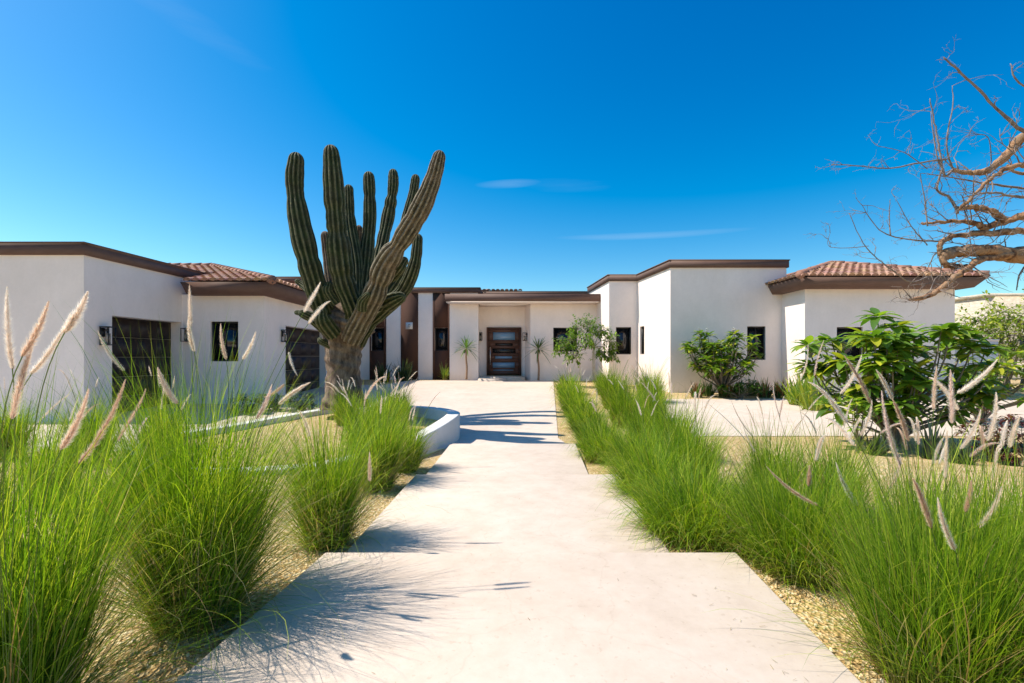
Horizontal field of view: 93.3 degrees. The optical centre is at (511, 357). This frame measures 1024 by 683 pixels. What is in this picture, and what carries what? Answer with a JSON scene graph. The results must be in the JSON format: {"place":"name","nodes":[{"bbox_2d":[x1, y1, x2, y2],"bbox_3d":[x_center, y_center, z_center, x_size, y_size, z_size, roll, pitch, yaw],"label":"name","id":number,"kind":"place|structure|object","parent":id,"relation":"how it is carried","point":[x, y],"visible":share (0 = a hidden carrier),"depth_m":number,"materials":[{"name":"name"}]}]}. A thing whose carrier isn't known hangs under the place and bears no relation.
{"place":"outdoors","nodes":[
{"label":"outdoors","id":0,"kind":"place"},
{"bbox_2d":[319,376,363,425],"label":"grass plant","id":1,"kind":"object","parent":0,"point":[340,399],"depth_m":9.08,"materials":[{"name":"green plant"}]},
{"bbox_2d":[371,376,417,429],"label":"grass plant","id":2,"kind":"object","parent":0,"point":[405,406],"depth_m":8.43,"materials":[{"name":"green plant"}]},
{"bbox_2d":[0,380,1023,682],"bbox_3d":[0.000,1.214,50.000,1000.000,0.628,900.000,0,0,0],"label":"ground","id":3,"kind":"structure","parent":0,"point":[156,672],"depth_m":2.98,"materials":[{"name":"beige gravel"}]},
{"bbox_2d":[0,371,60,460],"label":"grass plant","id":4,"kind":"object","parent":3,"relation":"on","point":[12,424],"depth_m":7.00,"materials":[{"name":"green plant"}]},
{"bbox_2d":[0,394,81,541],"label":"grass plant","id":5,"kind":"object","parent":3,"relation":"on","point":[9,456],"depth_m":3.47,"materials":[{"name":"green plant"}]},
{"bbox_2d":[0,400,103,506],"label":"grass plant","id":6,"kind":"object","parent":3,"relation":"on","point":[46,453],"depth_m":4.51,"materials":[{"name":"green plant"}]},
{"bbox_2d":[24,369,151,465],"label":"grass plant","id":7,"kind":"object","parent":3,"relation":"on","point":[88,422],"depth_m":6.50,"materials":[{"name":"green plant"}]},
{"bbox_2d":[15,411,170,556],"bbox_3d":[-2.936,0.847,3.467,1.335,1.068,1.323,0,0,0],"label":"grass plant","id":8,"kind":"object","parent":3,"relation":"on","point":[94,486],"depth_m":3.39,"materials":[{"name":"green plant"}]},
{"bbox_2d":[65,387,212,499],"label":"grass plant","id":9,"kind":"object","parent":3,"relation":"on","point":[147,446],"depth_m":4.56,"materials":[{"name":"green plant"}]},
{"bbox_2d":[118,367,207,446],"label":"grass plant","id":10,"kind":"object","parent":3,"relation":"on","point":[160,415],"depth_m":6.90,"materials":[{"name":"green plant"}]},
{"bbox_2d":[0,286,364,682],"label":"grass plant","id":11,"kind":"object","parent":3,"relation":"on","point":[27,588],"depth_m":1.64,"materials":[{"name":"green plant"}]},
{"bbox_2d":[0,282,455,682],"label":"grass plant","id":12,"kind":"object","parent":3,"relation":"on","point":[236,524],"depth_m":2.23,"materials":[{"name":"green plant"}]},
{"bbox_2d":[227,393,271,413],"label":"leafy shrub","id":13,"kind":"object","parent":3,"relation":"on","point":[247,397],"visible":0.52,"depth_m":11.95,"materials":[{"name":"green plant"}]},
{"bbox_2d":[256,393,297,409],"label":"leafy shrub","id":14,"kind":"object","parent":3,"relation":"on","point":[276,402],"visible":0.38,"depth_m":12.48,"materials":[{"name":"green plant"}]},
{"bbox_2d":[4,380,565,450],"bbox_3d":[-19.075,1.313,14.450,41.850,0.574,14.300,0,0,0],"label":"court","id":15,"kind":"object","parent":3,"relation":"on","point":[508,412],"visible":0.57,"depth_m":13.03,"materials":[{"name":"concrete"}]},
{"bbox_2d":[129,405,459,477],"bbox_3d":[-3.135,1.331,8.229,4.018,0.579,5.297,0,0,20],"label":"planter rim","id":16,"kind":"object","parent":15,"relation":"on","point":[446,426],"visible":0.23,"depth_m":8.50,"materials":[{"name":"white concrete"}]},
{"bbox_2d":[280,391,321,410],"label":"leafy shrub","id":17,"kind":"object","parent":3,"relation":"on","point":[312,404],"visible":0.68,"depth_m":12.30,"materials":[{"name":"green plant"}]},
{"bbox_2d":[186,414,437,465],"bbox_3d":[-3.135,1.319,8.229,3.778,0.138,5.057,0,0,20],"label":"gravel bed","id":18,"kind":"object","parent":3,"relation":"on","point":[424,420],"visible":0.06,"depth_m":8.25,"materials":[{"name":"beige gravel"}]},
{"bbox_2d":[328,377,396,447],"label":"grass plant","id":19,"kind":"object","parent":18,"relation":"on","point":[363,412],"depth_m":6.82,"materials":[{"name":"green plant"}]},
{"bbox_2d":[285,144,445,409],"bbox_3d":[-3.145,-1.866,10.117,2.826,5.898,4.965,0,0,-16],"label":"giant cactus","id":20,"kind":"object","parent":18,"relation":"on","point":[366,286],"visible":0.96,"depth_m":9.40,"materials":[{"name":"green plant"}]},
{"bbox_2d":[358,367,416,427],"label":"grass plant","id":21,"kind":"object","parent":18,"relation":"on","point":[389,404],"depth_m":7.84,"materials":[{"name":"green plant"}]},
{"bbox_2d":[380,373,416,412],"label":"grass plant","id":22,"kind":"object","parent":18,"relation":"on","point":[403,392],"depth_m":9.83,"materials":[{"name":"green plant"}]},
{"bbox_2d":[254,352,453,566],"bbox_3d":[-1.338,0.667,3.340,1.776,1.415,1.730,0,0,0],"label":"grass plant","id":23,"kind":"object","parent":3,"relation":"on","point":[353,492],"depth_m":3.30,"materials":[{"name":"green plant"}]},
{"bbox_2d":[323,381,440,497],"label":"grass plant","id":24,"kind":"object","parent":3,"relation":"on","point":[388,443],"depth_m":5.03,"materials":[{"name":"green plant"}]},
{"bbox_2d":[373,363,393,382],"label":"strap plant","id":25,"kind":"object","parent":3,"relation":"on","point":[380,374],"visible":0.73,"depth_m":20.86,"materials":[{"name":"green plant"}]},
{"bbox_2d":[390,358,413,381],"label":"strap plant","id":26,"kind":"object","parent":3,"relation":"on","point":[405,372],"visible":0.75,"depth_m":21.45,"materials":[{"name":"green plant"}]},
{"bbox_2d":[381,390,441,473],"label":"grass plant","id":27,"kind":"object","parent":3,"relation":"on","point":[419,448],"depth_m":6.00,"materials":[{"name":"green plant"}]},
{"bbox_2d":[438,362,449,379],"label":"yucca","id":28,"kind":"object","parent":3,"relation":"on","point":[445,374],"visible":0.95,"depth_m":22.22,"materials":[{"name":"green plant"}]},
{"bbox_2d":[451,335,479,378],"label":"yucca","id":29,"kind":"object","parent":3,"relation":"on","point":[466,346],"visible":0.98,"depth_m":21.67,"materials":[{"name":"green plant"}]},
{"bbox_2d":[0,241,990,421],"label":"villa","id":30,"kind":"object","parent":3,"relation":"on","point":[655,315],"visible":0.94,"depth_m":15.56,"materials":[{"name":"white paint"}]},
{"bbox_2d":[99,326,115,344],"bbox_3d":[-9.421,-0.503,11.250,0.246,0.437,0.218,0,0,0],"label":"wall lantern","id":31,"kind":"object","parent":30,"relation":"attached to","point":[103,333],"depth_m":11.21,"materials":[{"name":"black metal"}]},
{"bbox_2d":[112,317,170,412],"bbox_3d":[-9.806,0.240,12.664,0.042,2.468,2.250,0,0,3],"label":"garage door","id":32,"kind":"structure","parent":30,"relation":"in","point":[126,325],"depth_m":12.72,"materials":[{"name":"brown wood"}]},
{"bbox_2d":[180,328,189,341],"bbox_3d":[-9.230,-0.640,13.690,0.190,0.380,0.214,0,0,0],"label":"wall lantern","id":33,"kind":"object","parent":30,"relation":"attached to","point":[185,337],"depth_m":13.59,"materials":[{"name":"black metal"}]},
{"bbox_2d":[212,322,237,360],"bbox_3d":[-8.215,-0.460,13.903,0.784,1.134,0.065,0,0,0],"label":"window","id":34,"kind":"structure","parent":30,"relation":"in","point":[232,327],"depth_m":13.91,"materials":[{"name":"black glass"}]},
{"bbox_2d":[281,330,289,341],"bbox_3d":[-6.986,-0.666,14.900,0.214,0.380,0.190,0,0,0],"label":"wall lantern","id":35,"kind":"object","parent":30,"relation":"attached to","point":[284,335],"depth_m":14.86,"materials":[{"name":"black metal"}]},
{"bbox_2d":[286,327,318,394],"bbox_3d":[-7.387,0.190,16.846,0.042,2.368,3.390,0,0,-1],"label":"garage door","id":36,"kind":"structure","parent":30,"relation":"in","point":[304,353],"depth_m":17.00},
{"bbox_2d":[372,328,383,350],"bbox_3d":[-6.397,-0.870,23.083,0.603,1.094,0.065,0,0,0],"label":"window","id":37,"kind":"structure","parent":30,"relation":"in","point":[377,337],"depth_m":23.08,"materials":[{"name":"black glass"}]},
{"bbox_2d":[435,328,447,350],"bbox_3d":[-3.359,-0.870,23.083,0.634,1.094,0.065,0,0,0],"label":"window","id":38,"kind":"structure","parent":30,"relation":"in","point":[441,334],"depth_m":23.08,"materials":[{"name":"black glass"}]},
{"bbox_2d":[488,329,519,374],"bbox_3d":[-0.382,-0.255,23.005,1.501,2.211,0.150,0,0,0],"label":"door","id":39,"kind":"structure","parent":30,"relation":"in","point":[503,344],"depth_m":23.03,"materials":[{"name":"brown wood"}]},
{"bbox_2d":[553,328,576,351],"bbox_3d":[2.420,-0.815,22.102,1.076,1.084,0.065,0,0,0],"label":"window","id":40,"kind":"structure","parent":30,"relation":"in","point":[557,332],"depth_m":22.11,"materials":[{"name":"black glass"}]},
{"bbox_2d":[616,327,630,353],"bbox_3d":[4.596,-0.690,19.993,0.620,1.114,0.065,0,0,0],"label":"window","id":41,"kind":"structure","parent":30,"relation":"in","point":[624,333],"depth_m":20.00,"materials":[{"name":"black glass"}]},
{"bbox_2d":[642,326,643,353],"bbox_3d":[5.316,-0.690,19.406,0.065,1.114,0.414,0,0,-7],"label":"window","id":42,"kind":"structure","parent":30,"relation":"in","point":[643,326],"depth_m":19.50,"materials":[{"name":"black glass"}]},
{"bbox_2d":[747,327,764,359],"bbox_3d":[8.548,-0.505,16.993,0.638,1.164,0.065,0,0,0],"label":"window","id":43,"kind":"structure","parent":30,"relation":"in","point":[750,330],"depth_m":17.00,"materials":[{"name":"black glass"}]},
{"bbox_2d":[837,327,860,360],"bbox_3d":[10.880,-0.440,15.653,0.834,1.074,0.065,0,0,0],"label":"window","id":44,"kind":"structure","parent":30,"relation":"in","point":[855,351],"depth_m":15.65,"materials":[{"name":"black glass"}]},
{"bbox_2d":[345,474,669,552],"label":"path slab","id":45,"kind":"structure","parent":3,"relation":"on","point":[521,513],"depth_m":3.90,"materials":[{"name":"concrete"}]},
{"bbox_2d":[427,444,587,473],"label":"path slab","id":46,"kind":"structure","parent":3,"relation":"on","point":[496,458],"depth_m":6.57,"materials":[{"name":"concrete"}]},
{"bbox_2d":[175,553,860,682],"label":"path slab","id":47,"kind":"structure","parent":3,"relation":"on","point":[445,617],"depth_m":2.16,"materials":[{"name":"concrete"}]},
{"bbox_2d":[522,336,553,379],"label":"yucca","id":48,"kind":"object","parent":3,"relation":"on","point":[538,346],"visible":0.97,"depth_m":21.66,"materials":[{"name":"green plant"}]},
{"bbox_2d":[548,360,586,392],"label":"grass plant","id":49,"kind":"object","parent":3,"relation":"on","point":[566,382],"depth_m":16.40,"materials":[{"name":"green plant"}]},
{"bbox_2d":[550,367,591,402],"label":"grass plant","id":50,"kind":"object","parent":3,"relation":"on","point":[566,392],"depth_m":13.93,"materials":[{"name":"green plant"}]},
{"bbox_2d":[548,372,603,415],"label":"grass plant","id":51,"kind":"object","parent":3,"relation":"on","point":[569,402],"depth_m":11.69,"materials":[{"name":"green plant"}]},
{"bbox_2d":[555,380,611,429],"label":"grass plant","id":52,"kind":"object","parent":3,"relation":"on","point":[580,410],"depth_m":9.81,"materials":[{"name":"green plant"}]},
{"bbox_2d":[551,313,620,380],"bbox_3d":[2.941,-0.441,18.982,2.831,2.719,1.695,0,0,0],"label":"young tree","id":53,"kind":"object","parent":3,"relation":"on","point":[588,340],"visible":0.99,"depth_m":18.95,"materials":[{"name":"green plant"}]},
{"bbox_2d":[560,394,623,446],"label":"grass plant","id":54,"kind":"object","parent":3,"relation":"on","point":[582,426],"depth_m":8.26,"materials":[{"name":"green plant"}]},
{"bbox_2d":[563,402,646,468],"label":"grass plant","id":55,"kind":"object","parent":3,"relation":"on","point":[592,456],"depth_m":6.78,"materials":[{"name":"green plant"}]},
{"bbox_2d":[587,357,627,394],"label":"grass plant","id":56,"kind":"object","parent":3,"relation":"on","point":[597,378],"depth_m":16.14,"materials":[{"name":"green plant"}]},
{"bbox_2d":[593,356,637,408],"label":"grass plant","id":57,"kind":"object","parent":3,"relation":"on","point":[607,386],"depth_m":12.85,"materials":[{"name":"green plant"}]},
{"bbox_2d":[594,365,656,427],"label":"grass plant","id":58,"kind":"object","parent":3,"relation":"on","point":[616,407],"depth_m":10.15,"materials":[{"name":"green plant"}]},
{"bbox_2d":[583,393,688,476],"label":"grass plant","id":59,"kind":"object","parent":3,"relation":"on","point":[618,449],"depth_m":5.90,"materials":[{"name":"green plant"}]},
{"bbox_2d":[612,378,671,441],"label":"grass plant","id":60,"kind":"object","parent":3,"relation":"on","point":[635,419],"depth_m":8.20,"materials":[{"name":"green plant"}]},
{"bbox_2d":[627,356,673,402],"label":"grass plant","id":61,"kind":"object","parent":3,"relation":"on","point":[655,379],"depth_m":14.06,"materials":[{"name":"green plant"}]},
{"bbox_2d":[587,401,722,507],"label":"grass plant","id":62,"kind":"object","parent":3,"relation":"on","point":[627,472],"depth_m":4.64,"materials":[{"name":"green plant"}]},
{"bbox_2d":[631,365,680,415],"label":"grass plant","id":63,"kind":"object","parent":3,"relation":"on","point":[654,393],"depth_m":10.91,"materials":[{"name":"green plant"}]},
{"bbox_2d":[626,373,729,454],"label":"grass plant","id":64,"kind":"object","parent":3,"relation":"on","point":[670,414],"depth_m":6.82,"materials":[{"name":"green plant"}]},
{"bbox_2d":[588,392,794,556],"bbox_3d":[1.303,0.809,3.626,1.592,1.163,1.577,0,0,-25],"label":"grass plant","id":65,"kind":"object","parent":3,"relation":"on","point":[659,510],"depth_m":3.46,"materials":[{"name":"green plant"}]},
{"bbox_2d":[638,382,748,485],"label":"grass plant","id":66,"kind":"object","parent":3,"relation":"on","point":[698,442],"depth_m":5.08,"materials":[{"name":"green plant"}]},
{"bbox_2d":[683,377,706,397],"bbox_3d":[5.826,0.928,15.595,0.857,0.723,0.745,0,0,-11],"label":"croton","id":67,"kind":"object","parent":3,"relation":"on","point":[696,389],"visible":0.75,"depth_m":15.43,"materials":[{"name":"green plant"}]},
{"bbox_2d":[701,380,716,396],"bbox_3d":[6.388,0.962,15.836,0.764,0.657,0.813,0,0,25],"label":"croton","id":68,"kind":"object","parent":3,"relation":"on","point":[708,392],"visible":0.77,"depth_m":15.71,"materials":[{"name":"green plant"}]},
{"bbox_2d":[678,327,764,390],"bbox_3d":[6.747,0.163,15.599,2.443,2.305,2.486,0,0,-26],"label":"plumeria","id":69,"kind":"object","parent":3,"relation":"on","point":[714,363],"visible":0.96,"depth_m":15.39,"materials":[{"name":"green plant"}]},
{"bbox_2d":[715,383,731,397],"bbox_3d":[6.856,0.991,15.577,0.773,0.598,0.618,0,0,-17],"label":"croton","id":70,"kind":"object","parent":3,"relation":"on","point":[721,394],"visible":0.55,"depth_m":15.50,"materials":[{"name":"green plant"}]},
{"bbox_2d":[729,379,745,395],"bbox_3d":[7.407,0.960,15.886,0.737,0.659,0.702,0,0,0],"label":"croton","id":71,"kind":"object","parent":3,"relation":"on","point":[731,387],"visible":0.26,"depth_m":15.83,"materials":[{"name":"green plant"}]},
{"bbox_2d":[716,379,765,398],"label":"leafy shrub","id":72,"kind":"object","parent":3,"relation":"on","point":[736,387],"visible":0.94,"depth_m":14.91,"materials":[{"name":"green plant"}]},
{"bbox_2d":[671,438,813,580],"bbox_3d":[1.626,0.917,3.317,1.184,0.903,1.306,0,0,0],"label":"grass plant","id":73,"kind":"object","parent":3,"relation":"on","point":[731,546],"depth_m":3.25,"materials":[{"name":"green plant"}]},
{"bbox_2d":[746,377,767,395],"bbox_3d":[7.959,0.907,15.902,0.796,0.766,0.824,0,0,-42],"label":"croton","id":74,"kind":"object","parent":3,"relation":"on","point":[751,387],"visible":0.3,"depth_m":15.87,"materials":[{"name":"green plant"}]},
{"bbox_2d":[751,377,775,397],"bbox_3d":[8.130,0.884,15.508,1.002,0.812,0.816,0,0,0],"label":"croton","id":75,"kind":"object","parent":3,"relation":"on","point":[768,394],"visible":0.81,"depth_m":15.37,"materials":[{"name":"green plant"}]},
{"bbox_2d":[707,394,833,503],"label":"grass plant","id":76,"kind":"object","parent":3,"relation":"on","point":[756,448],"depth_m":4.53,"materials":[{"name":"green plant"}]},
{"bbox_2d":[769,378,789,397],"bbox_3d":[8.520,0.893,15.389,0.808,0.794,0.683,0,0,-20],"label":"croton","id":77,"kind":"object","parent":3,"relation":"on","point":[778,392],"visible":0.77,"depth_m":15.25,"materials":[{"name":"green plant"}]},
{"bbox_2d":[776,369,817,405],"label":"strap plant","id":78,"kind":"object","parent":3,"relation":"on","point":[793,394],"visible":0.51,"depth_m":13.54,"materials":[{"name":"green plant"}]},
{"bbox_2d":[676,401,940,621],"bbox_3d":[1.775,0.798,2.994,1.603,1.073,1.578,0,0,-39],"label":"grass plant","id":79,"kind":"object","parent":3,"relation":"on","point":[782,535],"depth_m":2.81,"materials":[{"name":"green plant"}]},
{"bbox_2d":[787,360,838,410],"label":"strap plant","id":80,"kind":"object","parent":3,"relation":"on","point":[807,402],"visible":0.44,"depth_m":12.54,"materials":[{"name":"green plant"}]},
{"bbox_2d":[752,340,911,514],"bbox_3d":[2.860,0.628,4.265,1.373,1.556,1.511,0,0,0],"label":"grass plant","id":81,"kind":"object","parent":3,"relation":"on","point":[823,459],"depth_m":4.22,"materials":[{"name":"green plant"}]},
{"bbox_2d":[843,396,882,451],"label":"leafy shrub","id":82,"kind":"object","parent":3,"relation":"on","point":[860,410],"visible":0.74,"depth_m":7.45,"materials":[{"name":"green plant"}]},
{"bbox_2d":[707,355,1023,682],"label":"grass plant","id":83,"kind":"object","parent":3,"relation":"on","point":[906,610],"depth_m":1.85,"materials":[{"name":"green plant"}]},
{"bbox_2d":[851,423,900,455],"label":"agave","id":84,"kind":"object","parent":3,"relation":"on","point":[875,451],"visible":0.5,"depth_m":7.24,"materials":[{"name":"green plant"}]},
{"bbox_2d":[786,307,1023,446],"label":"plumeria","id":85,"kind":"object","parent":3,"relation":"on","point":[912,387],"visible":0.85,"depth_m":7.92,"materials":[{"name":"green plant"}]},
{"bbox_2d":[804,36,1023,316],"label":"bare tree","id":86,"kind":"object","parent":3,"relation":"on","point":[987,252],"visible":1,"depth_m":6.29,"materials":[{"name":"brown plant"}]},
{"bbox_2d":[824,377,1023,681],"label":"grass plant","id":87,"kind":"object","parent":3,"relation":"on","point":[994,494],"depth_m":2.01,"materials":[{"name":"green plant"}]},
{"bbox_2d":[855,417,1019,558],"bbox_3d":[2.776,0.893,3.261,1.137,0.943,1.209,0,0,-27],"label":"grass plant","id":88,"kind":"object","parent":3,"relation":"on","point":[917,431],"depth_m":3.30,"materials":[{"name":"green plant"}]},
{"bbox_2d":[910,417,968,459],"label":"agave","id":89,"kind":"object","parent":3,"relation":"on","point":[927,443],"visible":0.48,"depth_m":7.01,"materials":[{"name":"green plant"}]},
{"bbox_2d":[939,436,982,464],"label":"agave","id":90,"kind":"object","parent":3,"relation":"on","point":[959,456],"visible":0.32,"depth_m":6.55,"materials":[{"name":"green plant"}]},
{"bbox_2d":[907,420,1022,539],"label":"grass plant","id":91,"kind":"object","parent":3,"relation":"on","point":[1004,431],"depth_m":3.09,"materials":[{"name":"green plant"}]},
{"bbox_2d":[929,347,1023,423],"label":"plumeria","id":92,"kind":"object","parent":3,"relation":"on","point":[1018,402],"visible":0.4,"depth_m":10.52,"materials":[{"name":"green plant"}]},
{"bbox_2d":[955,339,998,386],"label":"garden wall","id":93,"kind":"structure","parent":3,"relation":"on","point":[993,341],"depth_m":15.90,"materials":[{"name":"white paint"}]},
{"bbox_2d":[953,409,1023,461],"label":"red shrub","id":94,"kind":"object","parent":3,"relation":"on","point":[1011,416],"visible":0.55,"depth_m":6.87,"materials":[{"name":"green plant"}]},
{"bbox_2d":[955,289,1023,390],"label":"shade tree","id":95,"kind":"object","parent":3,"relation":"on","point":[1004,322],"visible":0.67,"depth_m":17.30,"materials":[{"name":"green plant"}]},
{"bbox_2d":[955,293,1023,360],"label":"neighbour house","id":96,"kind":"structure","parent":3,"relation":"on","point":[974,301],"depth_m":40.03,"materials":[{"name":"paint"}]},
{"bbox_2d":[985,418,1023,464],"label":"red shrub","id":97,"kind":"object","parent":3,"relation":"on","point":[1010,454],"visible":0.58,"depth_m":6.64,"materials":[{"name":"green plant"}]},
{"bbox_2d":[998,361,1023,379],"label":"boundary wall","id":98,"kind":"structure","parent":3,"relation":"on","point":[1014,377],"depth_m":23.00,"materials":[{"name":"paint"}]},
{"bbox_2d":[0,0,1023,297],"label":"sky","id":99,"kind":"structure","parent":0,"point":[582,142],"materials":[{"name":"blue"}]},
{"bbox_2d":[232,457,806,682],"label":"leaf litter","id":100,"kind":"object","parent":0,"point":[529,619],"visible":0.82,"depth_m":2.20,"materials":[{"name":"brown plant"}]},
{"bbox_2d":[633,399,1023,436],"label":"driveway","id":101,"kind":"structure","parent":0,"point":[792,413],"depth_m":11.22,"materials":[{"name":"concrete"}]}
]}

